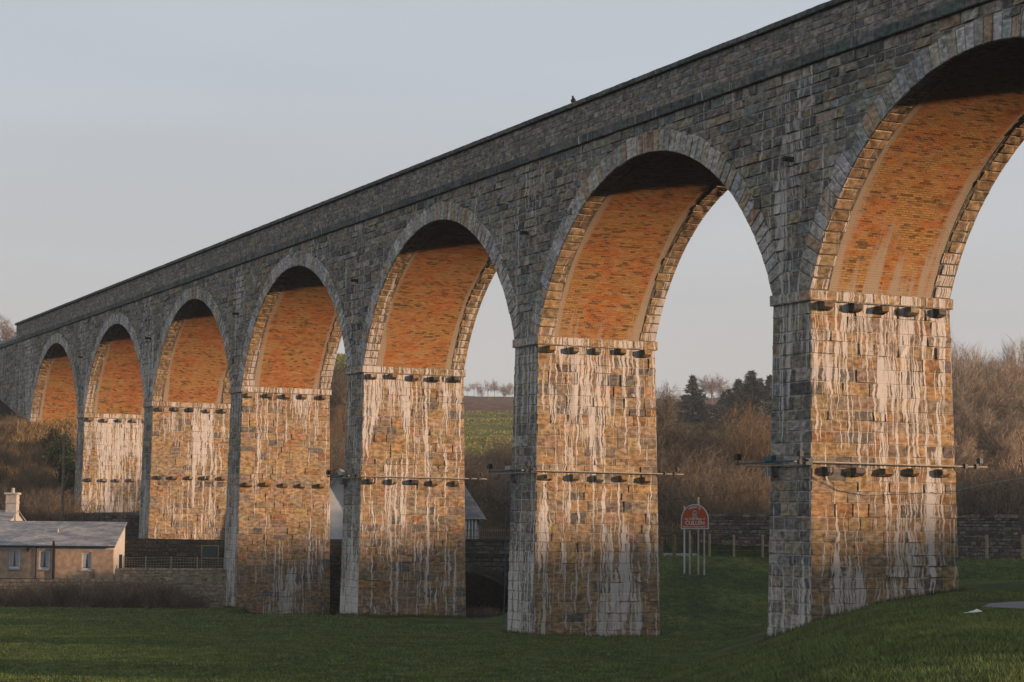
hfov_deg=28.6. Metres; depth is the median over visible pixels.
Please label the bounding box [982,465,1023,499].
bare shrub
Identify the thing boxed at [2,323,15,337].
bare tree
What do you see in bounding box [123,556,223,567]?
lattice fence
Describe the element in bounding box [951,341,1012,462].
bare tree
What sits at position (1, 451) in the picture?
bare shrub
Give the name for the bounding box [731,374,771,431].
conifer tree
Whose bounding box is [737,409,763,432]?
bare tree
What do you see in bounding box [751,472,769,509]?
bare shrub
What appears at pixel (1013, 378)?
bare tree
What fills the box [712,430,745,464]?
bare tree
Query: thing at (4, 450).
bare shrub
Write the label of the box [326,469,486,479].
floodlight bar
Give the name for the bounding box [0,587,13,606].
bare shrub
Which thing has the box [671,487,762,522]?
bare shrub
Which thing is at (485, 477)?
bare shrub
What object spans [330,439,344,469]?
bare shrub
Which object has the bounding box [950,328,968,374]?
bare tree
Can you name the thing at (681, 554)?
kerb
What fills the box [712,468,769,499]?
bare shrub
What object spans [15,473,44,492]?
bare shrub
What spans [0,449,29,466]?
bare shrub
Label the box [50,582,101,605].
bare shrub
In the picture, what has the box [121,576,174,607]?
bare shrub
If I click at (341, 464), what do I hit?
bare shrub
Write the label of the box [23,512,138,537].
retaining wall
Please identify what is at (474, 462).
bare shrub
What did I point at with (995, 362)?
bare tree
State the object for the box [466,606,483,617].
bare shrub
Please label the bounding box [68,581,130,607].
bare shrub
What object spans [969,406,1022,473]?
bare tree
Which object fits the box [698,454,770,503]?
bare shrub
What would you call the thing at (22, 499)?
bare shrub
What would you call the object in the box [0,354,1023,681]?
ground
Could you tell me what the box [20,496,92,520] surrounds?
bare shrub
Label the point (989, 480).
bare shrub
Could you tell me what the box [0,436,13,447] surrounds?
bare shrub
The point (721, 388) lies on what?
bare tree
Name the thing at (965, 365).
bare tree
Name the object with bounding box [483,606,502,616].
bare shrub
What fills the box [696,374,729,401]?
bare tree
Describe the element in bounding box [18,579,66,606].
bare shrub
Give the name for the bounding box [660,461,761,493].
bare shrub
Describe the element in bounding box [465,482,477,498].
bare shrub
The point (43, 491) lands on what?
bare shrub
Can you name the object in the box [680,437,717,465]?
bare tree
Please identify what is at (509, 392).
bare tree
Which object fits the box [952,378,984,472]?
bare tree
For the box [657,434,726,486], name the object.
bare shrub
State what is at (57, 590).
bare shrub
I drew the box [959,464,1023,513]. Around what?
bare shrub
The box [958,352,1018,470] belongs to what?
bare tree
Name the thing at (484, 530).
railing
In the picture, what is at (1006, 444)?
bare tree
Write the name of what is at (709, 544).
fence post
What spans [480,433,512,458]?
bare shrub
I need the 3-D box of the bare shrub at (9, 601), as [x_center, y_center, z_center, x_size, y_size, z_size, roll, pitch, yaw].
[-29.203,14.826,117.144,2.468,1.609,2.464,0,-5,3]
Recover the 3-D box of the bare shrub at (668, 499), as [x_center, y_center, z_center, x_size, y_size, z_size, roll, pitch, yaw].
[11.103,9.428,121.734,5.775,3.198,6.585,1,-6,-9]
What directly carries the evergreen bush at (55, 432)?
on the ground at (482, 590)
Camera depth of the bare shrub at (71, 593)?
116.46 m
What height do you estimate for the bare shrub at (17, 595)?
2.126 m
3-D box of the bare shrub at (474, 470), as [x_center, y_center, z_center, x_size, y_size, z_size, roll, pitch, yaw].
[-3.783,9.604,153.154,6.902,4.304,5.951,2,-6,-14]
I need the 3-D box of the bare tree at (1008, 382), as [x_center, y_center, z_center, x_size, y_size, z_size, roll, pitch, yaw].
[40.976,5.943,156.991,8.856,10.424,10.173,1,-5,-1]
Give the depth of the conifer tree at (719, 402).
300.16 m
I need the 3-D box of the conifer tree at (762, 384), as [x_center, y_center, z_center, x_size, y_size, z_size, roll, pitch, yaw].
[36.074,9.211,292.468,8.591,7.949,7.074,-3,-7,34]
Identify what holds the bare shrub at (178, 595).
on the ground at (482, 590)
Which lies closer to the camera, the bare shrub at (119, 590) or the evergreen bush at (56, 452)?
the bare shrub at (119, 590)
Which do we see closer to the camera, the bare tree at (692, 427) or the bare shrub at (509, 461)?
the bare tree at (692, 427)
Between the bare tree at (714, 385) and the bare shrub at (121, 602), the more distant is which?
the bare tree at (714, 385)
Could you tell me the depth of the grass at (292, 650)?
64.80 m
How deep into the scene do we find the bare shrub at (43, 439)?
166.85 m
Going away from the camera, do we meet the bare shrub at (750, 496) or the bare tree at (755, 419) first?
the bare shrub at (750, 496)
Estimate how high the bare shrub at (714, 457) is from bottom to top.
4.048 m
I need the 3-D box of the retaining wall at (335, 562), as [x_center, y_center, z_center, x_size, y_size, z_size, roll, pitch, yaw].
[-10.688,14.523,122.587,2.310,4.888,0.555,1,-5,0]
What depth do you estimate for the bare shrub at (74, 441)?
166.62 m
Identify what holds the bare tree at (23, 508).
on the ground at (482, 590)
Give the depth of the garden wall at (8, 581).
119.22 m
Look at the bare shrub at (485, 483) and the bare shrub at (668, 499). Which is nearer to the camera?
the bare shrub at (668, 499)
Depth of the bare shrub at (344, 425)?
183.91 m
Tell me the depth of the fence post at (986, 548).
104.44 m
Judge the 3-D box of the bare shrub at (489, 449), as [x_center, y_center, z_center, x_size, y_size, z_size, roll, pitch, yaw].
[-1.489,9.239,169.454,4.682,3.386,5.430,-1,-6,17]
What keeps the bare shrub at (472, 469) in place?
on the ground at (482, 590)
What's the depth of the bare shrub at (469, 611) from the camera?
104.92 m
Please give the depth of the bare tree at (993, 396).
148.89 m
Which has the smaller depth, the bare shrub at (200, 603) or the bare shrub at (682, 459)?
the bare shrub at (200, 603)
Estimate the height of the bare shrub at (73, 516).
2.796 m
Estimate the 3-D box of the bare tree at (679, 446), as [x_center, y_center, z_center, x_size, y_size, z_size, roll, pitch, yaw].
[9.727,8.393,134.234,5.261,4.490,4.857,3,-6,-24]
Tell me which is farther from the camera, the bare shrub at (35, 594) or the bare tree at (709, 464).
the bare tree at (709, 464)
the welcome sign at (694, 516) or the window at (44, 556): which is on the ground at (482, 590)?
the welcome sign at (694, 516)
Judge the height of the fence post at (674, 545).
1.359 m
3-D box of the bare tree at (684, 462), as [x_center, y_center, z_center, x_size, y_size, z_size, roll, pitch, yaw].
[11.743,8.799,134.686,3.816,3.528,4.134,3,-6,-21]
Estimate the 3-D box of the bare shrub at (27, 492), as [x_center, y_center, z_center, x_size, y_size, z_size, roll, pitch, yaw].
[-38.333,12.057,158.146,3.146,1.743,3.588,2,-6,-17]
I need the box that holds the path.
[983,601,1023,608]
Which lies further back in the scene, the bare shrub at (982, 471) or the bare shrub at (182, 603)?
the bare shrub at (982, 471)
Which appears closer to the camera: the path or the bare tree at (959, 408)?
the path
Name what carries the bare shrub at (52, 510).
on the ground at (482, 590)
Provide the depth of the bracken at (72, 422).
168.92 m
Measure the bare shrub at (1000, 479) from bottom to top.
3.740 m
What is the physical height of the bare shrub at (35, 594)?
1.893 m
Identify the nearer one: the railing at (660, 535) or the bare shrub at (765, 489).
the railing at (660, 535)
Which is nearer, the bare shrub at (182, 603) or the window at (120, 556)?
the bare shrub at (182, 603)
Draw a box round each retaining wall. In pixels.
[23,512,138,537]
[124,540,224,567]
[126,516,139,537]
[330,539,341,604]
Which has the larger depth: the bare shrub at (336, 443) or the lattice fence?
the bare shrub at (336, 443)
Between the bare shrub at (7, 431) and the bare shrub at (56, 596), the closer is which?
the bare shrub at (56, 596)
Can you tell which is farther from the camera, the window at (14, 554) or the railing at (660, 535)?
the window at (14, 554)
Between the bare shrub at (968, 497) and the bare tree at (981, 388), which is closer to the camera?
the bare shrub at (968, 497)
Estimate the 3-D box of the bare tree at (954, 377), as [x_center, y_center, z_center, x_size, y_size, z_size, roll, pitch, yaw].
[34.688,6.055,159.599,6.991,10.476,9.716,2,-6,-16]
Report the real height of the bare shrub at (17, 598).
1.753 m
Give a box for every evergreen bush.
[40,425,66,449]
[41,431,75,471]
[51,482,73,506]
[55,454,75,487]
[59,475,74,499]
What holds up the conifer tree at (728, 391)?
on the ground at (482, 590)
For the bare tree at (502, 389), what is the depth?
576.65 m
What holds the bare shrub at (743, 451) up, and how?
on the ground at (482, 590)
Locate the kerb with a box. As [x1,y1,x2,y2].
[663,553,696,555]
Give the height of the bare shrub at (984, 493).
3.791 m
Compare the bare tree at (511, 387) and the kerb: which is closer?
the kerb
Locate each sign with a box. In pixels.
[201,545,218,567]
[681,497,708,574]
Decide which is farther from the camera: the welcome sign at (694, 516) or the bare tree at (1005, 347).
the bare tree at (1005, 347)
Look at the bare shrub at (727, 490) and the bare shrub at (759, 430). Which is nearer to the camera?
the bare shrub at (727, 490)
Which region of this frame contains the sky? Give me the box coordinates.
[0,0,1023,398]
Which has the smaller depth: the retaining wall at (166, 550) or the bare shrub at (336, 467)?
the retaining wall at (166, 550)
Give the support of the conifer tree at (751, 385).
on the ground at (482, 590)
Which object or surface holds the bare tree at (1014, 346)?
on the ground at (482, 590)
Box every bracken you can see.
[0,414,82,511]
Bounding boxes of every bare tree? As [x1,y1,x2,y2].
[0,314,14,332]
[0,328,15,341]
[0,482,28,516]
[0,485,26,519]
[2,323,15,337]
[468,382,479,391]
[473,380,498,397]
[476,388,484,397]
[494,384,511,398]
[503,388,513,395]
[507,383,513,397]
[655,384,684,411]
[656,382,703,452]
[656,391,715,461]
[656,410,717,458]
[657,439,691,480]
[657,447,681,494]
[660,391,680,410]
[666,449,703,477]
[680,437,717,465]
[683,425,722,464]
[692,452,727,479]
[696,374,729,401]
[699,376,732,403]
[701,380,724,403]
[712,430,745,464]
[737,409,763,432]
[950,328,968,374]
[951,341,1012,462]
[951,343,1023,409]
[951,350,1004,381]
[951,355,988,408]
[952,341,1023,470]
[952,355,1023,475]
[952,368,1023,475]
[952,370,987,419]
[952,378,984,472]
[953,353,1020,459]
[953,397,996,475]
[954,426,992,475]
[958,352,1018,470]
[961,357,1016,472]
[964,339,1023,447]
[966,383,1023,472]
[967,394,1023,473]
[969,404,1023,477]
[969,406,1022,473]
[983,360,1023,450]
[997,360,1023,434]
[998,333,1023,461]
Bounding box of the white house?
[330,468,486,538]
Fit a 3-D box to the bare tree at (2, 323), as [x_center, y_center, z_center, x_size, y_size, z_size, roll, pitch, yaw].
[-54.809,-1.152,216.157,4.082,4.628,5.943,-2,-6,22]
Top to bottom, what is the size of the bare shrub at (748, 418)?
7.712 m
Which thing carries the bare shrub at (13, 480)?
on the ground at (482, 590)
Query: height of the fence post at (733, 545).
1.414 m
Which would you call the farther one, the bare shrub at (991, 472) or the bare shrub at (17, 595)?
the bare shrub at (991, 472)
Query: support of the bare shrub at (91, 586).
on the ground at (482, 590)
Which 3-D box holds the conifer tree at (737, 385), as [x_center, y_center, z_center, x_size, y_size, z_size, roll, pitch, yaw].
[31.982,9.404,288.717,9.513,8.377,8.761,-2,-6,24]
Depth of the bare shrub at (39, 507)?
145.98 m
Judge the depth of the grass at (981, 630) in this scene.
39.56 m
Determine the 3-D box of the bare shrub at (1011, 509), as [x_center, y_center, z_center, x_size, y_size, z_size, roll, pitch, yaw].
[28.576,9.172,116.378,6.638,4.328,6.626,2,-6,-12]
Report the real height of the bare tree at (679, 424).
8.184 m
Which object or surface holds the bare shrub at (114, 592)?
on the ground at (482, 590)
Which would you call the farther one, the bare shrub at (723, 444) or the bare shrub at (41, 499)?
the bare shrub at (41, 499)
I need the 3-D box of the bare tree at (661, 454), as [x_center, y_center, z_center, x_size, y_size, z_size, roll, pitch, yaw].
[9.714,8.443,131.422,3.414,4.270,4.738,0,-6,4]
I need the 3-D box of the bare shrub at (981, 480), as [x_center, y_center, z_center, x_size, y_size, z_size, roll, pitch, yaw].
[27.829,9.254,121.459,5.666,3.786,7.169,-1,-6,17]
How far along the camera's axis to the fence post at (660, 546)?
104.41 m
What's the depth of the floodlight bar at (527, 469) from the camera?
83.18 m
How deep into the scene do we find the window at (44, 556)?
127.62 m
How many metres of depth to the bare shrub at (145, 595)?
116.53 m
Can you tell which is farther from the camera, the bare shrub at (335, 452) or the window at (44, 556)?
the bare shrub at (335, 452)
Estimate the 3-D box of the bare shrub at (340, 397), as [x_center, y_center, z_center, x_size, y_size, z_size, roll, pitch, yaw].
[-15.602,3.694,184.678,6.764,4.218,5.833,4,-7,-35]
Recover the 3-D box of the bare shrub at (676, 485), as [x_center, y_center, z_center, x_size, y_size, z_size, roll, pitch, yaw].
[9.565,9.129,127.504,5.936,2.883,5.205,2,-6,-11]
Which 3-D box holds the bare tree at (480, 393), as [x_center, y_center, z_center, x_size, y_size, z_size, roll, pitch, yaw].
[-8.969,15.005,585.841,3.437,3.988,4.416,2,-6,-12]
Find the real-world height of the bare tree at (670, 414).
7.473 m
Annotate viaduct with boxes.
[0,0,1023,637]
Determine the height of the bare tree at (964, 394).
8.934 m
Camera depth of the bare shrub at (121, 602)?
116.66 m
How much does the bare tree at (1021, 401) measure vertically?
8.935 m
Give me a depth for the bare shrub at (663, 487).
124.50 m
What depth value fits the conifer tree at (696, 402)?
299.78 m
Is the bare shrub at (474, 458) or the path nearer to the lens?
the path
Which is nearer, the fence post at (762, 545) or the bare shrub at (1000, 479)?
the fence post at (762, 545)
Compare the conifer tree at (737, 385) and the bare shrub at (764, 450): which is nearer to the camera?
the bare shrub at (764, 450)
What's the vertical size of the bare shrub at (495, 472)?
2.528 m
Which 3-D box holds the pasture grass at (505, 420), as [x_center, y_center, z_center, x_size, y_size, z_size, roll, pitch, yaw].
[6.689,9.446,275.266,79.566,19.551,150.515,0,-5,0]
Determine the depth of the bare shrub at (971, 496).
118.53 m
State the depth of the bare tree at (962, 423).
138.96 m
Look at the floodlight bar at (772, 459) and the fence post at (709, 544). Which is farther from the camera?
the fence post at (709, 544)
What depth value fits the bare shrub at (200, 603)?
118.02 m
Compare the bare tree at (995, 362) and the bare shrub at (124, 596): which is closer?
the bare shrub at (124, 596)
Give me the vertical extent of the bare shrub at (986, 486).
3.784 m
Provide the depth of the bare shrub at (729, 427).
141.61 m
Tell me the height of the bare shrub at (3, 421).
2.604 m
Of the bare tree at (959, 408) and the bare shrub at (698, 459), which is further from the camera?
the bare tree at (959, 408)
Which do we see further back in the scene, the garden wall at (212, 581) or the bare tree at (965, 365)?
the bare tree at (965, 365)
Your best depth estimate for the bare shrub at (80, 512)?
146.65 m
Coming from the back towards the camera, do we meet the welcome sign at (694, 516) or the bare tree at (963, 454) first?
the bare tree at (963, 454)
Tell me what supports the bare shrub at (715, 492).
on the ground at (482, 590)
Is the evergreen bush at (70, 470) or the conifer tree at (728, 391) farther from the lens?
the conifer tree at (728, 391)
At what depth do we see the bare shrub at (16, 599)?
116.36 m
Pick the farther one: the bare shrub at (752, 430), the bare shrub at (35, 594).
the bare shrub at (752, 430)
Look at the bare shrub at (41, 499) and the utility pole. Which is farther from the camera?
the bare shrub at (41, 499)
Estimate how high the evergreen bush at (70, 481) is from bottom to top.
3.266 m
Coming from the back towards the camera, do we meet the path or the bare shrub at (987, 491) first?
the bare shrub at (987, 491)
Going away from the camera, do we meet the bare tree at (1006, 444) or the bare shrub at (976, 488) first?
the bare shrub at (976, 488)
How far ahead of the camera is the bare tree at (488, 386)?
561.10 m
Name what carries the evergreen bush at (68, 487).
on the ground at (482, 590)
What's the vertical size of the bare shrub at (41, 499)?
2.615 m
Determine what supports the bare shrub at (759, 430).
on the ground at (482, 590)
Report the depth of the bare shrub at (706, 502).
116.83 m
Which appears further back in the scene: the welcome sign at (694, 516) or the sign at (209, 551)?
the sign at (209, 551)
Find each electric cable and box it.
[503,481,507,622]
[539,482,769,511]
[807,466,1023,495]
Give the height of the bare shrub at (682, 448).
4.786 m
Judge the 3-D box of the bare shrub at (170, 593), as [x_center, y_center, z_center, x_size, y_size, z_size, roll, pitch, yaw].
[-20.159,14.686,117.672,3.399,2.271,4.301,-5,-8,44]
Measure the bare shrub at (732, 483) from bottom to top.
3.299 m
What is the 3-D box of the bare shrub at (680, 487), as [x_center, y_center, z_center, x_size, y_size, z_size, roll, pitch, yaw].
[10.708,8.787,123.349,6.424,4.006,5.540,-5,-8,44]
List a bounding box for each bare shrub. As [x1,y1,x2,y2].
[0,411,27,436]
[0,414,26,439]
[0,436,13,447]
[0,440,18,458]
[0,444,20,460]
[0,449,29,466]
[0,500,49,520]
[0,577,49,606]
[0,581,27,605]
[0,586,21,606]
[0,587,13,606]
[1,592,34,606]
[2,471,28,490]
[3,582,33,606]
[6,581,59,606]
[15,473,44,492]
[15,484,50,506]
[18,487,43,502]
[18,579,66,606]
[19,492,67,519]
[20,494,72,520]
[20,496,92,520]
[21,577,89,606]
[23,464,64,493]
[24,490,60,507]
[26,484,66,504]
[26,583,79,606]
[27,483,57,498]
[28,498,80,519]
[29,431,62,450]
[29,575,89,606]
[35,463,56,475]
[38,484,92,515]
[43,496,106,521]
[44,577,99,606]
[46,509,97,521]
[48,423,76,449]
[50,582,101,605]
[63,577,111,599]
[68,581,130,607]
[68,582,123,607]
[83,581,118,604]
[84,573,163,607]
[85,574,139,607]
[93,577,148,607]
[107,581,160,607]
[121,573,194,608]
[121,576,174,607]
[141,580,192,607]
[142,576,198,607]
[154,581,204,607]
[167,593,194,608]
[182,592,205,607]
[188,593,212,607]
[330,368,347,404]
[330,431,345,458]
[330,434,344,470]
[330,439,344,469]
[330,442,344,473]
[330,455,344,481]
[330,457,342,477]
[332,400,346,429]
[464,444,500,492]
[464,449,491,464]
[464,451,494,496]
[464,453,492,476]
[464,462,503,490]
[465,459,510,498]
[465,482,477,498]
[466,602,486,617]
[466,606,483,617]
[469,603,503,617]
[473,436,511,463]
[473,460,508,484]
[477,442,511,472]
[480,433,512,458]
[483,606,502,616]
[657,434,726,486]
[657,435,715,469]
[657,448,717,512]
[657,454,726,514]
[657,465,704,506]
[658,471,742,519]
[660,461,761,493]
[661,442,747,483]
[661,446,715,480]
[665,471,746,522]
[668,438,751,485]
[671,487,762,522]
[675,465,765,513]
[680,444,770,510]
[683,492,764,514]
[688,469,757,512]
[691,443,739,472]
[692,407,767,477]
[693,471,767,496]
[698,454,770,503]
[699,396,771,480]
[705,409,770,487]
[707,455,769,514]
[710,485,769,513]
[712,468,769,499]
[715,390,770,446]
[720,404,770,477]
[733,399,770,494]
[745,397,770,467]
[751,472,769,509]
[955,453,1010,480]
[955,453,1023,492]
[955,466,1023,510]
[956,469,997,491]
[956,469,1019,509]
[956,469,1023,515]
[956,470,1018,494]
[956,470,1021,502]
[956,474,1020,514]
[956,476,1012,515]
[956,477,1004,514]
[957,474,1019,515]
[959,461,1022,510]
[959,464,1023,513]
[959,468,1023,507]
[961,460,1023,486]
[970,460,1023,485]
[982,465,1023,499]
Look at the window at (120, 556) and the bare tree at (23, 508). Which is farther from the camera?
the bare tree at (23, 508)
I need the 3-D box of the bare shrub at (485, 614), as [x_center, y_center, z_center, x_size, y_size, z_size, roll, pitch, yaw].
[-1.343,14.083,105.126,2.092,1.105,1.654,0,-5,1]
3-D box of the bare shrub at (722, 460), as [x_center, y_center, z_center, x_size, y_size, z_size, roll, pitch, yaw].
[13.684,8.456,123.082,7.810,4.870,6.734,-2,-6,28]
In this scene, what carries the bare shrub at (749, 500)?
on the ground at (482, 590)
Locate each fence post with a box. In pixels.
[659,537,662,555]
[673,535,675,555]
[708,533,710,556]
[733,535,734,556]
[761,535,763,556]
[985,535,988,558]
[1021,535,1023,558]
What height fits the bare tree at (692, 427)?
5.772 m
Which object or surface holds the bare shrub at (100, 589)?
on the ground at (482, 590)
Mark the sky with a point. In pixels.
(137, 137)
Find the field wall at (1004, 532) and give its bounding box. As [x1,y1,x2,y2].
[699,513,1023,558]
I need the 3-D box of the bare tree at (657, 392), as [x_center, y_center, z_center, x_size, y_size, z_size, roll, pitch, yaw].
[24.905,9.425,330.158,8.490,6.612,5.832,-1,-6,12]
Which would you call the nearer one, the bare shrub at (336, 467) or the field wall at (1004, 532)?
the field wall at (1004, 532)
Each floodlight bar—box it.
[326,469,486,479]
[487,461,683,475]
[734,450,987,468]
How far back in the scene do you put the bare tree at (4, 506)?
137.91 m
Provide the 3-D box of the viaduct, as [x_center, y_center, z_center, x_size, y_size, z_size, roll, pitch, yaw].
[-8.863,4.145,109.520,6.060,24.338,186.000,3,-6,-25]
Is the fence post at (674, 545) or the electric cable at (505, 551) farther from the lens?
the fence post at (674, 545)
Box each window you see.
[7,549,20,569]
[37,551,49,570]
[80,552,91,570]
[119,554,121,567]
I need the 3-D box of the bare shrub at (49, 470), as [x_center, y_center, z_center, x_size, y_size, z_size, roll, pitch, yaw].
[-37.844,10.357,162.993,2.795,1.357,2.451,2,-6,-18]
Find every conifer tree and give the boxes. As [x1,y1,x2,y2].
[671,375,715,422]
[706,378,745,430]
[706,389,731,425]
[707,391,726,421]
[726,370,768,429]
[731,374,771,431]
[758,377,764,403]
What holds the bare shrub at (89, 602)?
on the ground at (482, 590)
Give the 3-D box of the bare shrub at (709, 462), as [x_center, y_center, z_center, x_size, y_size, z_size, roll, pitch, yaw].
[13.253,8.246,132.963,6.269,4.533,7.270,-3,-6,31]
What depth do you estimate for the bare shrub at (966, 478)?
127.46 m
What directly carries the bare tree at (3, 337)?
on the ground at (482, 590)
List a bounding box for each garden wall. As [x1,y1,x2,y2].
[0,579,114,591]
[115,568,226,607]
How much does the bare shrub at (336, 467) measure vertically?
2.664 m
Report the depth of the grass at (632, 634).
81.38 m
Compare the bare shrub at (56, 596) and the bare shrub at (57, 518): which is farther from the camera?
the bare shrub at (57, 518)
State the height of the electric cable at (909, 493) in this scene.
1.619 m
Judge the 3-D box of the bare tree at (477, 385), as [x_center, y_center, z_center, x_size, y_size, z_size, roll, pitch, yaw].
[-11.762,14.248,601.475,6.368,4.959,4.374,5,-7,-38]
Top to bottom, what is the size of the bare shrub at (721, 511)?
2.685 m
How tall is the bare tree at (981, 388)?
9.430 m
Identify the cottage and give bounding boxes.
[0,488,126,578]
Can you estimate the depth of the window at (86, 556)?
127.62 m
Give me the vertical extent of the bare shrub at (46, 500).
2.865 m
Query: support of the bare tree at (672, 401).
on the ground at (482, 590)
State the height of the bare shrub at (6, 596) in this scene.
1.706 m
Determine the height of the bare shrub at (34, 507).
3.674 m
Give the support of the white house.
on the ground at (482, 590)
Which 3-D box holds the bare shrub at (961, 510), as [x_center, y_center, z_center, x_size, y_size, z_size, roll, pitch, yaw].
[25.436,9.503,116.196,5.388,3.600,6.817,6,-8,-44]
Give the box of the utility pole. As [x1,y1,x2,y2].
[60,433,67,520]
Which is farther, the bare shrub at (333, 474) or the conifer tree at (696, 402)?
the conifer tree at (696, 402)
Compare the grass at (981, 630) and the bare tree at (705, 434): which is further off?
the bare tree at (705, 434)
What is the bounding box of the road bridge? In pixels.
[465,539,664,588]
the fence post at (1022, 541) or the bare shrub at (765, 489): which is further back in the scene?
the bare shrub at (765, 489)
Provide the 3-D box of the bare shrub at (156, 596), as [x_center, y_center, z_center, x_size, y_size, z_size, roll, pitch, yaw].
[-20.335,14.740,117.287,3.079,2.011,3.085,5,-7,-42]
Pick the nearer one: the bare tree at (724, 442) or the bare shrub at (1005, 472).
the bare shrub at (1005, 472)
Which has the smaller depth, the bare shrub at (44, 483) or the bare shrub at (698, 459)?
the bare shrub at (698, 459)
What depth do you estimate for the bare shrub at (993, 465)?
132.78 m
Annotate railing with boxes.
[465,528,509,538]
[659,534,699,554]
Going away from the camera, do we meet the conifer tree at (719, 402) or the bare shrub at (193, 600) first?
the bare shrub at (193, 600)
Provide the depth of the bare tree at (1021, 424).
139.51 m
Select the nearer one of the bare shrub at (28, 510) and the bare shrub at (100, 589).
the bare shrub at (100, 589)
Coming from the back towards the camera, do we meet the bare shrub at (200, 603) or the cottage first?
the cottage
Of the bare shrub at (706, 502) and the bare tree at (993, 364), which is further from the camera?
the bare tree at (993, 364)
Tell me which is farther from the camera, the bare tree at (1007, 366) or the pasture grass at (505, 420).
the pasture grass at (505, 420)
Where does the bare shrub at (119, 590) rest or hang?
on the ground at (482, 590)
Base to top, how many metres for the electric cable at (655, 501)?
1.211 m
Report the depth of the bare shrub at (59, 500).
147.84 m
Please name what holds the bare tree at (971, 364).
on the ground at (482, 590)
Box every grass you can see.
[0,628,751,681]
[218,586,966,640]
[334,352,726,454]
[585,589,1023,681]
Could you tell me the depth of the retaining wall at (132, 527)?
139.51 m
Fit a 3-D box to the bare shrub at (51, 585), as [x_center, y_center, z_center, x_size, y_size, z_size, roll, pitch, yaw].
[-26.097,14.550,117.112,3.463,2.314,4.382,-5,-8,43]

